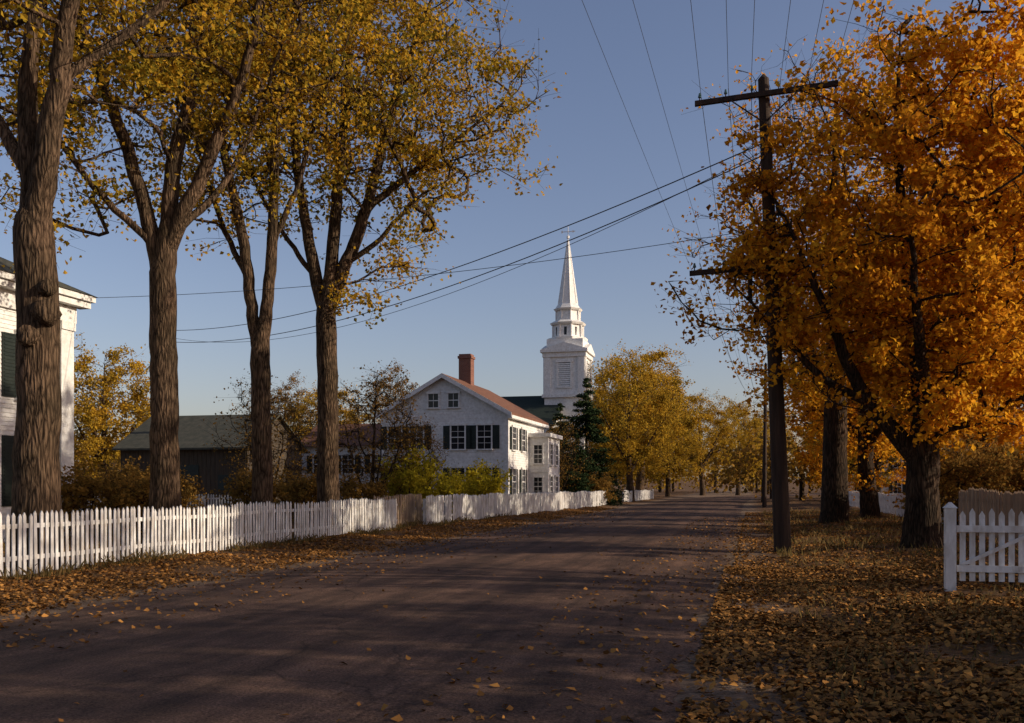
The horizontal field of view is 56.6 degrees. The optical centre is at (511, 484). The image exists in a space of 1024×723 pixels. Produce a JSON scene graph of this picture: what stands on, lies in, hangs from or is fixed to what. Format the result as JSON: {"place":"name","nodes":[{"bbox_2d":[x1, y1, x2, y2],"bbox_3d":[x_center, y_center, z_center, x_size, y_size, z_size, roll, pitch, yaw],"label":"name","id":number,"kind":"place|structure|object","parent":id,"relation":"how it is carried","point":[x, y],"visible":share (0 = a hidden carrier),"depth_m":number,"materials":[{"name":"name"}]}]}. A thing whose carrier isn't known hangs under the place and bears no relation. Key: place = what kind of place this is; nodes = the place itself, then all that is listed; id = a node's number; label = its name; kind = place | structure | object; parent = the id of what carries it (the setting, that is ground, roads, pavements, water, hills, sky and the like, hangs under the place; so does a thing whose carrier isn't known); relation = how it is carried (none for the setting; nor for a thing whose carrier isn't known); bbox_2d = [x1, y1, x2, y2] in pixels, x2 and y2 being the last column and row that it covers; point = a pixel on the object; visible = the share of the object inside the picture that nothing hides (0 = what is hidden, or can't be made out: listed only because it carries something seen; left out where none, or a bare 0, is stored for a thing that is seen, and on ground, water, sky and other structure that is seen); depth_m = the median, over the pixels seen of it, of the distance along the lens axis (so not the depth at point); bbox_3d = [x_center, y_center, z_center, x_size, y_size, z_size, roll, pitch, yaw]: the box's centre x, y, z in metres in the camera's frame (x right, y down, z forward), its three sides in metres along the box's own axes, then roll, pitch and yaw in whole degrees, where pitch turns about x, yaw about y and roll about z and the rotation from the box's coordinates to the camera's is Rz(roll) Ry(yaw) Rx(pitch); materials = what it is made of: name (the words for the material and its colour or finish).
{"place":"outdoors","nodes":[
{"label":"outdoors","id":0,"kind":"place"},
{"bbox_2d":[301,424,380,446],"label":"roof","id":1,"kind":"structure","parent":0,"point":[350,436],"depth_m":64.94,"materials":[{"name":"brown"}]},
{"bbox_2d":[0,493,820,722],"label":"road","id":2,"kind":"structure","parent":0,"point":[207,664],"depth_m":10.19,"materials":[{"name":"soil"}]},
{"bbox_2d":[0,479,1023,722],"bbox_3d":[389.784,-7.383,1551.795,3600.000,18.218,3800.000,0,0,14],"label":"ground","id":3,"kind":"structure","parent":0,"point":[753,505],"depth_m":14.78,"materials":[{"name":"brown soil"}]},
{"bbox_2d":[0,307,59,540],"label":"walls","id":4,"kind":"structure","parent":3,"relation":"on","point":[8,406],"depth_m":26.78,"materials":[{"name":"white paint"}]},
{"bbox_2d":[2,332,15,505],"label":"shutters","id":5,"kind":"object","parent":4,"relation":"attached to","point":[8,364],"visible":0.39,"depth_m":26.79,"materials":[{"name":"wood"}]},
{"bbox_2d":[0,270,95,535],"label":"trim","id":6,"kind":"structure","parent":4,"relation":"attached to","point":[71,302],"depth_m":29.02,"materials":[{"name":"white paint"}]},
{"bbox_2d":[0,257,97,297],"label":"roof","id":7,"kind":"structure","parent":6,"relation":"on","point":[8,264],"depth_m":28.20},
{"bbox_2d":[74,333,112,467],"bbox_3d":[-33.028,-4.889,61.979,10.521,13.564,11.087,0,0,25],"label":"elm tree","id":8,"kind":"object","parent":3,"relation":"on","point":[88,417],"visible":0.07,"depth_m":63.70,"materials":[{"name":"yellow plant"}]},
{"bbox_2d":[60,461,139,537],"bbox_3d":[-12.628,0.549,28.446,3.057,2.579,3.098,0,0,25],"label":"brown bush","id":9,"kind":"object","parent":3,"relation":"on","point":[73,497],"visible":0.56,"depth_m":28.05,"materials":[{"name":"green plant"}]},
{"bbox_2d":[74,332,150,482],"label":"elm tree","id":10,"kind":"object","parent":3,"relation":"on","point":[139,412],"visible":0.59,"depth_m":67.10,"materials":[{"name":"yellow plant"}]},
{"bbox_2d":[88,455,149,509],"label":"brown bush","id":11,"kind":"object","parent":3,"relation":"on","point":[128,469],"visible":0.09,"depth_m":41.35,"materials":[{"name":"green plant"}]},
{"bbox_2d":[0,0,276,572],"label":"elm tree","id":12,"kind":"object","parent":3,"relation":"on","point":[33,148],"visible":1,"depth_m":17.44,"materials":[{"name":"brown plant"}]},
{"bbox_2d":[106,477,182,529],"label":"brown bush","id":13,"kind":"object","parent":3,"relation":"on","point":[136,499],"depth_m":32.68,"materials":[{"name":"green plant"}]},
{"bbox_2d":[91,465,205,541],"bbox_3d":[-10.544,0.617,27.497,2.839,2.364,2.802,0,0,1],"label":"brown bush","id":14,"kind":"object","parent":3,"relation":"on","point":[132,495],"visible":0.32,"depth_m":27.12,"materials":[{"name":"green plant"}]},
{"bbox_2d":[79,494,250,514],"bbox_3d":[-16.521,1.093,46.319,8.482,1.501,0.184,0,0,-17],"label":"picket fence","id":15,"kind":"object","parent":3,"relation":"on","point":[204,499],"visible":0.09,"depth_m":46.76,"materials":[{"name":"white paint"}]},
{"bbox_2d":[129,465,207,525],"bbox_3d":[-13.047,0.531,35.961,3.098,2.579,3.057,0,0,-42],"label":"brown bush","id":16,"kind":"object","parent":3,"relation":"on","point":[195,489],"visible":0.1,"depth_m":35.84,"materials":[{"name":"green plant"}]},
{"bbox_2d":[0,0,390,546],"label":"elm tree","id":17,"kind":"object","parent":3,"relation":"on","point":[162,241],"visible":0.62,"depth_m":23.76,"materials":[{"name":"yellow plant"}]},
{"bbox_2d":[0,498,396,576],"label":"picket fence","id":18,"kind":"object","parent":3,"relation":"on","point":[263,516],"visible":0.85,"depth_m":20.99,"materials":[{"name":"white paint"}]},
{"bbox_2d":[112,414,306,508],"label":"barn","id":19,"kind":"structure","parent":3,"relation":"on","point":[198,457],"depth_m":57.49,"materials":[{"name":"wood"}]},
{"bbox_2d":[206,463,292,521],"bbox_3d":[-10.941,0.486,39.971,3.356,2.794,3.312,0,0,24],"label":"brown bush","id":20,"kind":"object","parent":3,"relation":"on","point":[236,494],"visible":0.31,"depth_m":39.48,"materials":[{"name":"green plant"}]},
{"bbox_2d":[198,372,317,500],"bbox_3d":[-11.080,-1.825,44.160,6.493,7.119,6.060,0,0,41],"label":"yard tree","id":21,"kind":"object","parent":3,"relation":"on","point":[283,434],"visible":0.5,"depth_m":43.88,"materials":[{"name":"brown plant"}]},
{"bbox_2d":[240,369,317,433],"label":"elm tree","id":22,"kind":"object","parent":3,"relation":"on","point":[288,385],"visible":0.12,"depth_m":91.01,"materials":[{"name":"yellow plant"}]},
{"bbox_2d":[86,0,472,536],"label":"elm tree","id":23,"kind":"object","parent":3,"relation":"on","point":[259,328],"visible":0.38,"depth_m":28.83,"materials":[{"name":"yellow plant"}]},
{"bbox_2d":[273,472,316,520],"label":"brown bush","id":24,"kind":"object","parent":3,"relation":"on","point":[282,495],"visible":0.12,"depth_m":40.52,"materials":[{"name":"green plant"}]},
{"bbox_2d":[273,467,353,524],"bbox_3d":[-8.050,0.523,38.034,3.098,2.579,3.057,0,0,32],"label":"brown bush","id":25,"kind":"object","parent":3,"relation":"on","point":[306,488],"visible":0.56,"depth_m":37.54,"materials":[{"name":"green plant"}]},
{"bbox_2d":[283,380,366,438],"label":"elm tree","id":26,"kind":"object","parent":3,"relation":"on","point":[314,403],"visible":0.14,"depth_m":86.92,"materials":[{"name":"brown plant"}]},
{"bbox_2d":[302,446,380,504],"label":"walls","id":27,"kind":"structure","parent":3,"relation":"on","point":[310,449],"depth_m":63.83,"materials":[{"name":"white paint"}]},
{"bbox_2d":[312,453,380,502],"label":"trim","id":28,"kind":"structure","parent":27,"relation":"attached to","point":[341,454],"depth_m":63.71,"materials":[{"name":"white paint"}]},
{"bbox_2d":[307,455,369,472],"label":"shutters","id":29,"kind":"object","parent":28,"relation":"attached to","point":[310,463],"visible":0.16,"depth_m":63.59,"materials":[{"name":"black wood"}]},
{"bbox_2d":[314,455,380,501],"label":"windows","id":30,"kind":"structure","parent":27,"relation":"attached to","point":[346,456],"depth_m":63.75,"materials":[{"name":"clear glass"}]},
{"bbox_2d":[151,0,566,531],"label":"elm tree","id":31,"kind":"object","parent":3,"relation":"on","point":[327,299],"visible":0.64,"depth_m":31.70,"materials":[{"name":"yellow plant"}]},
{"bbox_2d":[339,472,392,521],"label":"brown bush","id":32,"kind":"object","parent":3,"relation":"on","point":[364,489],"visible":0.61,"depth_m":39.71,"materials":[{"name":"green plant"}]},
{"bbox_2d":[300,360,434,498],"bbox_3d":[-7.020,-2.166,45.985,6.666,7.831,7.142,0,0,0],"label":"yard tree","id":33,"kind":"object","parent":3,"relation":"on","point":[374,445],"visible":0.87,"depth_m":45.72,"materials":[{"name":"brown plant"}]},
{"bbox_2d":[348,358,419,423],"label":"elm tree","id":34,"kind":"object","parent":3,"relation":"on","point":[412,387],"visible":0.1,"depth_m":96.80,"materials":[{"name":"brown plant"}]},
{"bbox_2d":[370,494,422,525],"bbox_3d":[-4.372,1.057,36.667,0.183,1.450,5.904,0,0,12],"label":"wooden fence","id":35,"kind":"object","parent":3,"relation":"on","point":[409,501],"visible":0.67,"depth_m":37.47,"materials":[{"name":"brown wood"}]},
{"bbox_2d":[74,411,735,492],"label":"distant trees","id":36,"kind":"object","parent":3,"relation":"on","point":[715,481],"visible":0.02,"depth_m":182.61,"materials":[{"name":"brown plant"}]},
{"bbox_2d":[365,409,458,490],"bbox_3d":[-5.123,-1.152,49.859,5.194,5.695,4.848,0,0,-25],"label":"yard tree","id":37,"kind":"object","parent":3,"relation":"on","point":[422,443],"visible":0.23,"depth_m":49.81,"materials":[{"name":"brown plant"}]},
{"bbox_2d":[378,443,455,513],"bbox_3d":[-4.857,-0.014,47.176,4.312,4.209,4.555,0,0,11],"label":"yellow bush","id":38,"kind":"object","parent":3,"relation":"on","point":[417,481],"visible":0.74,"depth_m":46.93,"materials":[{"name":"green plant"}]},
{"bbox_2d":[428,467,487,512],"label":"yellow bush","id":39,"kind":"object","parent":3,"relation":"on","point":[471,490],"visible":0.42,"depth_m":48.65,"materials":[{"name":"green plant"}]},
{"bbox_2d":[382,378,557,509],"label":"walls","id":40,"kind":"structure","parent":3,"relation":"on","point":[472,410],"depth_m":59.01,"materials":[{"name":"white paint"}]},
{"bbox_2d":[381,425,526,494],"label":"shutters","id":41,"kind":"object","parent":40,"relation":"attached to","point":[470,436],"visible":0.48,"depth_m":58.84,"materials":[{"name":"black wood"}]},
{"bbox_2d":[378,373,548,424],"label":"roof","id":42,"kind":"structure","parent":40,"relation":"on","point":[514,409],"depth_m":62.55,"materials":[{"name":"brown"}]},
{"bbox_2d":[458,354,474,385],"bbox_3d":[-3.058,-7.450,63.766,0.960,2.600,0.920,0,0,14],"label":"chimney","id":43,"kind":"object","parent":42,"relation":"on","point":[466,367],"visible":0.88,"depth_m":63.40,"materials":[{"name":"brick"}]},
{"bbox_2d":[375,373,562,495],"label":"trim","id":44,"kind":"structure","parent":40,"relation":"attached to","point":[507,414],"depth_m":59.00,"materials":[{"name":"white paint"}]},
{"bbox_2d":[389,393,557,493],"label":"windows","id":45,"kind":"structure","parent":40,"relation":"attached to","point":[457,443],"depth_m":58.89,"materials":[{"name":"black glass"}]},
{"bbox_2d":[458,458,512,505],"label":"yellow bush","id":46,"kind":"object","parent":3,"relation":"on","point":[492,485],"visible":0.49,"depth_m":49.98,"materials":[{"name":"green plant"}]},
{"bbox_2d":[0,506,1023,722],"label":"fallen leaves","id":47,"kind":"object","parent":3,"relation":"on","point":[816,711],"visible":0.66,"depth_m":11.54,"materials":[{"name":"orange plant"}]},
{"bbox_2d":[423,490,606,524],"bbox_3d":[2.077,1.117,56.998,0.186,1.511,40.548,0,0,16],"label":"picket fence","id":48,"kind":"object","parent":3,"relation":"on","point":[473,507],"visible":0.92,"depth_m":47.51,"materials":[{"name":"white paint"}]},
{"bbox_2d":[502,230,594,472],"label":"white church","id":49,"kind":"structure","parent":3,"relation":"on","point":[567,352],"depth_m":103.29,"materials":[{"name":"paint"}]},
{"bbox_2d":[556,326,588,472],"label":"windows","id":50,"kind":"structure","parent":49,"relation":"in","point":[565,327],"depth_m":103.04,"materials":[{"name":"white glass"}]},
{"bbox_2d":[545,403,571,471],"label":"spruce tree","id":51,"kind":"object","parent":3,"relation":"on","point":[560,409],"visible":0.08,"depth_m":83.81,"materials":[{"name":"green plant"}]},
{"bbox_2d":[546,417,596,492],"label":"yard tree","id":52,"kind":"object","parent":3,"relation":"on","point":[561,458],"visible":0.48,"depth_m":72.65,"materials":[{"name":"green plant"}]},
{"bbox_2d":[559,432,599,505],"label":"spruce tree","id":53,"kind":"object","parent":3,"relation":"on","point":[585,481],"visible":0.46,"depth_m":73.68,"materials":[{"name":"green plant"}]},
{"bbox_2d":[559,377,633,505],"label":"spruce tree","id":54,"kind":"object","parent":3,"relation":"on","point":[589,433],"visible":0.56,"depth_m":77.60,"materials":[{"name":"green plant"}]},
{"bbox_2d":[582,471,619,504],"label":"brown bush","id":55,"kind":"object","parent":3,"relation":"on","point":[603,483],"visible":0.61,"depth_m":75.28,"materials":[{"name":"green plant"}]},
{"bbox_2d":[572,347,693,501],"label":"elm tree","id":56,"kind":"object","parent":3,"relation":"on","point":[633,447],"visible":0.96,"depth_m":92.93,"materials":[{"name":"yellow plant"}]},
{"bbox_2d":[593,383,678,489],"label":"elm tree","id":57,"kind":"object","parent":3,"relation":"on","point":[618,462],"visible":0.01,"depth_m":127.71,"materials":[{"name":"yellow plant"}]},
{"bbox_2d":[622,489,653,501],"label":"picket fence","id":58,"kind":"object","parent":3,"relation":"on","point":[643,494],"visible":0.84,"depth_m":99.56,"materials":[{"name":"white paint"}]},
{"bbox_2d":[592,357,690,489],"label":"elm tree","id":59,"kind":"object","parent":3,"relation":"on","point":[660,469],"visible":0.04,"depth_m":116.52,"materials":[{"name":"yellow plant"}]},
{"bbox_2d":[582,339,713,499],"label":"elm tree","id":60,"kind":"object","parent":3,"relation":"on","point":[688,422],"visible":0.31,"depth_m":103.56,"materials":[{"name":"yellow plant"}]},
{"bbox_2d":[648,387,707,496],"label":"elm tree","id":61,"kind":"object","parent":3,"relation":"on","point":[679,452],"visible":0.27,"depth_m":128.84,"materials":[{"name":"yellow plant"}]},
{"bbox_2d":[670,387,746,495],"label":"elm tree","id":62,"kind":"object","parent":3,"relation":"on","point":[716,438],"visible":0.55,"depth_m":141.84,"materials":[{"name":"yellow plant"}]},
{"bbox_2d":[610,443,818,492],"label":"distant trees","id":63,"kind":"object","parent":3,"relation":"on","point":[756,485],"visible":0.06,"depth_m":208.16,"materials":[{"name":"brown plant"}]},
{"bbox_2d":[705,394,769,494],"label":"elm tree","id":64,"kind":"object","parent":3,"relation":"on","point":[756,425],"visible":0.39,"depth_m":154.69,"materials":[{"name":"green plant"}]},
{"bbox_2d":[744,362,766,506],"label":"utility pole","id":65,"kind":"object","parent":3,"relation":"on","point":[764,489],"visible":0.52,"depth_m":71.41,"materials":[{"name":"brown wood"}]},
{"bbox_2d":[731,399,798,494],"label":"elm tree","id":66,"kind":"object","parent":3,"relation":"on","point":[788,433],"visible":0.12,"depth_m":164.63,"materials":[{"name":"yellow plant"}]},
{"bbox_2d":[758,415,771,498],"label":"utility pole","id":67,"kind":"object","parent":3,"relation":"on","point":[759,416],"visible":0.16,"depth_m":115.67,"materials":[{"name":"brown wood"}]},
{"bbox_2d":[690,74,850,552],"bbox_3d":[6.439,-4.156,23.798,3.900,12.328,0.488,0,0,14],"label":"utility pole","id":68,"kind":"object","parent":3,"relation":"on","point":[780,502],"visible":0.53,"depth_m":23.65,"materials":[{"name":"brown wood"}]},
{"bbox_2d":[98,0,853,387],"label":"overhead wires","id":69,"kind":"object","parent":68,"relation":"attached to","point":[580,220],"visible":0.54,"depth_m":27.20,"materials":[{"name":"black metal"}]},
{"bbox_2d":[662,9,953,523],"bbox_3d":[12.679,-8.475,37.737,13.378,20.736,12.924,0,0,25],"label":"maple tree","id":70,"kind":"object","parent":3,"relation":"on","point":[835,506],"visible":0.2,"depth_m":37.53,"materials":[{"name":"orange plant"}]},
{"bbox_2d":[790,403,855,490],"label":"maple tree","id":71,"kind":"object","parent":3,"relation":"on","point":[802,445],"depth_m":91.75,"materials":[{"name":"orange plant"}]},
{"bbox_2d":[702,422,951,502],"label":"distant trees","id":72,"kind":"object","parent":3,"relation":"on","point":[802,479],"visible":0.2,"depth_m":91.35,"materials":[{"name":"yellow plant"}]},
{"bbox_2d":[651,0,1023,548],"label":"maple tree","id":73,"kind":"object","parent":3,"relation":"on","point":[937,231],"visible":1,"depth_m":21.93,"materials":[{"name":"orange plant"}]},
{"bbox_2d":[793,415,904,491],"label":"maple tree","id":74,"kind":"object","parent":3,"relation":"on","point":[850,461],"depth_m":75.72,"materials":[{"name":"orange plant"}]},
{"bbox_2d":[808,390,896,490],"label":"maple tree","id":75,"kind":"object","parent":3,"relation":"on","point":[856,479],"depth_m":105.61,"materials":[{"name":"orange plant"}]},
{"bbox_2d":[719,145,1002,518],"bbox_3d":[16.348,-7.188,43.114,11.878,18.186,12.435,0,0,-28],"label":"maple tree","id":76,"kind":"object","parent":3,"relation":"on","point":[866,477],"visible":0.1,"depth_m":42.78,"materials":[{"name":"orange plant"}]},
{"bbox_2d":[782,322,955,500],"bbox_3d":[23.489,-6.780,62.024,11.284,17.277,11.813,0,0,-20],"label":"maple tree","id":77,"kind":"object","parent":3,"relation":"on","point":[878,462],"visible":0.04,"depth_m":61.85,"materials":[{"name":"orange plant"}]},
{"bbox_2d":[880,455,905,497],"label":"walls","id":78,"kind":"structure","parent":3,"relation":"on","point":[886,489],"depth_m":105.04,"materials":[{"name":"white paint"}]},
{"bbox_2d":[889,462,905,492],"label":"shutters","id":79,"kind":"object","parent":78,"relation":"attached to","point":[903,486],"visible":0.11,"depth_m":104.60,"materials":[{"name":"black wood"}]},
{"bbox_2d":[894,462,900,492],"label":"windows","id":80,"kind":"structure","parent":78,"relation":"attached to","point":[899,485],"depth_m":104.78,"materials":[{"name":"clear glass"}]},
{"bbox_2d":[893,461,902,493],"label":"trim","id":81,"kind":"structure","parent":78,"relation":"attached to","point":[897,482],"depth_m":104.73,"materials":[{"name":"white paint"}]},
{"bbox_2d":[848,490,958,524],"bbox_3d":[23.178,1.077,63.259,0.190,1.414,66.100,0,0,14],"label":"picket fence","id":82,"kind":"object","parent":3,"relation":"on","point":[884,506],"visible":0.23,"depth_m":50.46,"materials":[{"name":"white paint"}]},
{"bbox_2d":[878,307,1023,456],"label":"maple tree","id":83,"kind":"object","parent":3,"relation":"on","point":[984,434],"visible":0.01,"depth_m":49.02,"materials":[{"name":"orange plant"}]},
{"bbox_2d":[893,446,1013,527],"bbox_3d":[15.546,0.254,33.060,3.822,3.224,3.872,0,0,35],"label":"brown bush","id":84,"kind":"object","parent":3,"relation":"on","point":[950,473],"visible":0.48,"depth_m":32.64,"materials":[{"name":"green plant"}]},
{"bbox_2d":[892,442,1017,508],"bbox_3d":[16.939,0.119,36.054,4.130,3.439,4.076,0,0,39],"label":"brown bush","id":85,"kind":"object","parent":3,"relation":"on","point":[975,452],"visible":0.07,"depth_m":35.58,"materials":[{"name":"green plant"}]},
{"bbox_2d":[918,90,1023,470],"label":"maple tree","id":86,"kind":"object","parent":3,"relation":"on","point":[1021,447],"depth_m":31.36,"materials":[{"name":"orange plant"}]},
{"bbox_2d":[940,432,1022,495],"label":"brown bush","id":87,"kind":"object","parent":3,"relation":"on","point":[1000,458],"visible":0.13,"depth_m":40.94,"materials":[{"name":"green plant"}]},
{"bbox_2d":[943,502,1023,590],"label":"garden gate","id":88,"kind":"structure","parent":3,"relation":"on","point":[951,567],"depth_m":14.29,"materials":[{"name":"white paint"}]},
{"bbox_2d":[949,428,1023,487],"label":"brown bush","id":89,"kind":"object","parent":3,"relation":"on","point":[1014,454],"visible":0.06,"depth_m":43.37,"materials":[{"name":"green plant"}]},
{"bbox_2d":[959,487,1023,545],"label":"wooden fence","id":90,"kind":"object","parent":3,"relation":"on","point":[985,501],"visible":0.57,"depth_m":26.30,"materials":[{"name":"brown wood"}]},
{"bbox_2d":[987,454,1023,494],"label":"brown bush","id":91,"kind":"object","parent":3,"relation":"on","point":[1017,476],"visible":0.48,"depth_m":33.76,"materials":[{"name":"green plant"}]},
{"bbox_2d":[0,0,1023,478],"label":"sky","id":92,"kind":"structure","parent":0,"point":[503,320],"materials":[{"name":"blue"}]}
]}

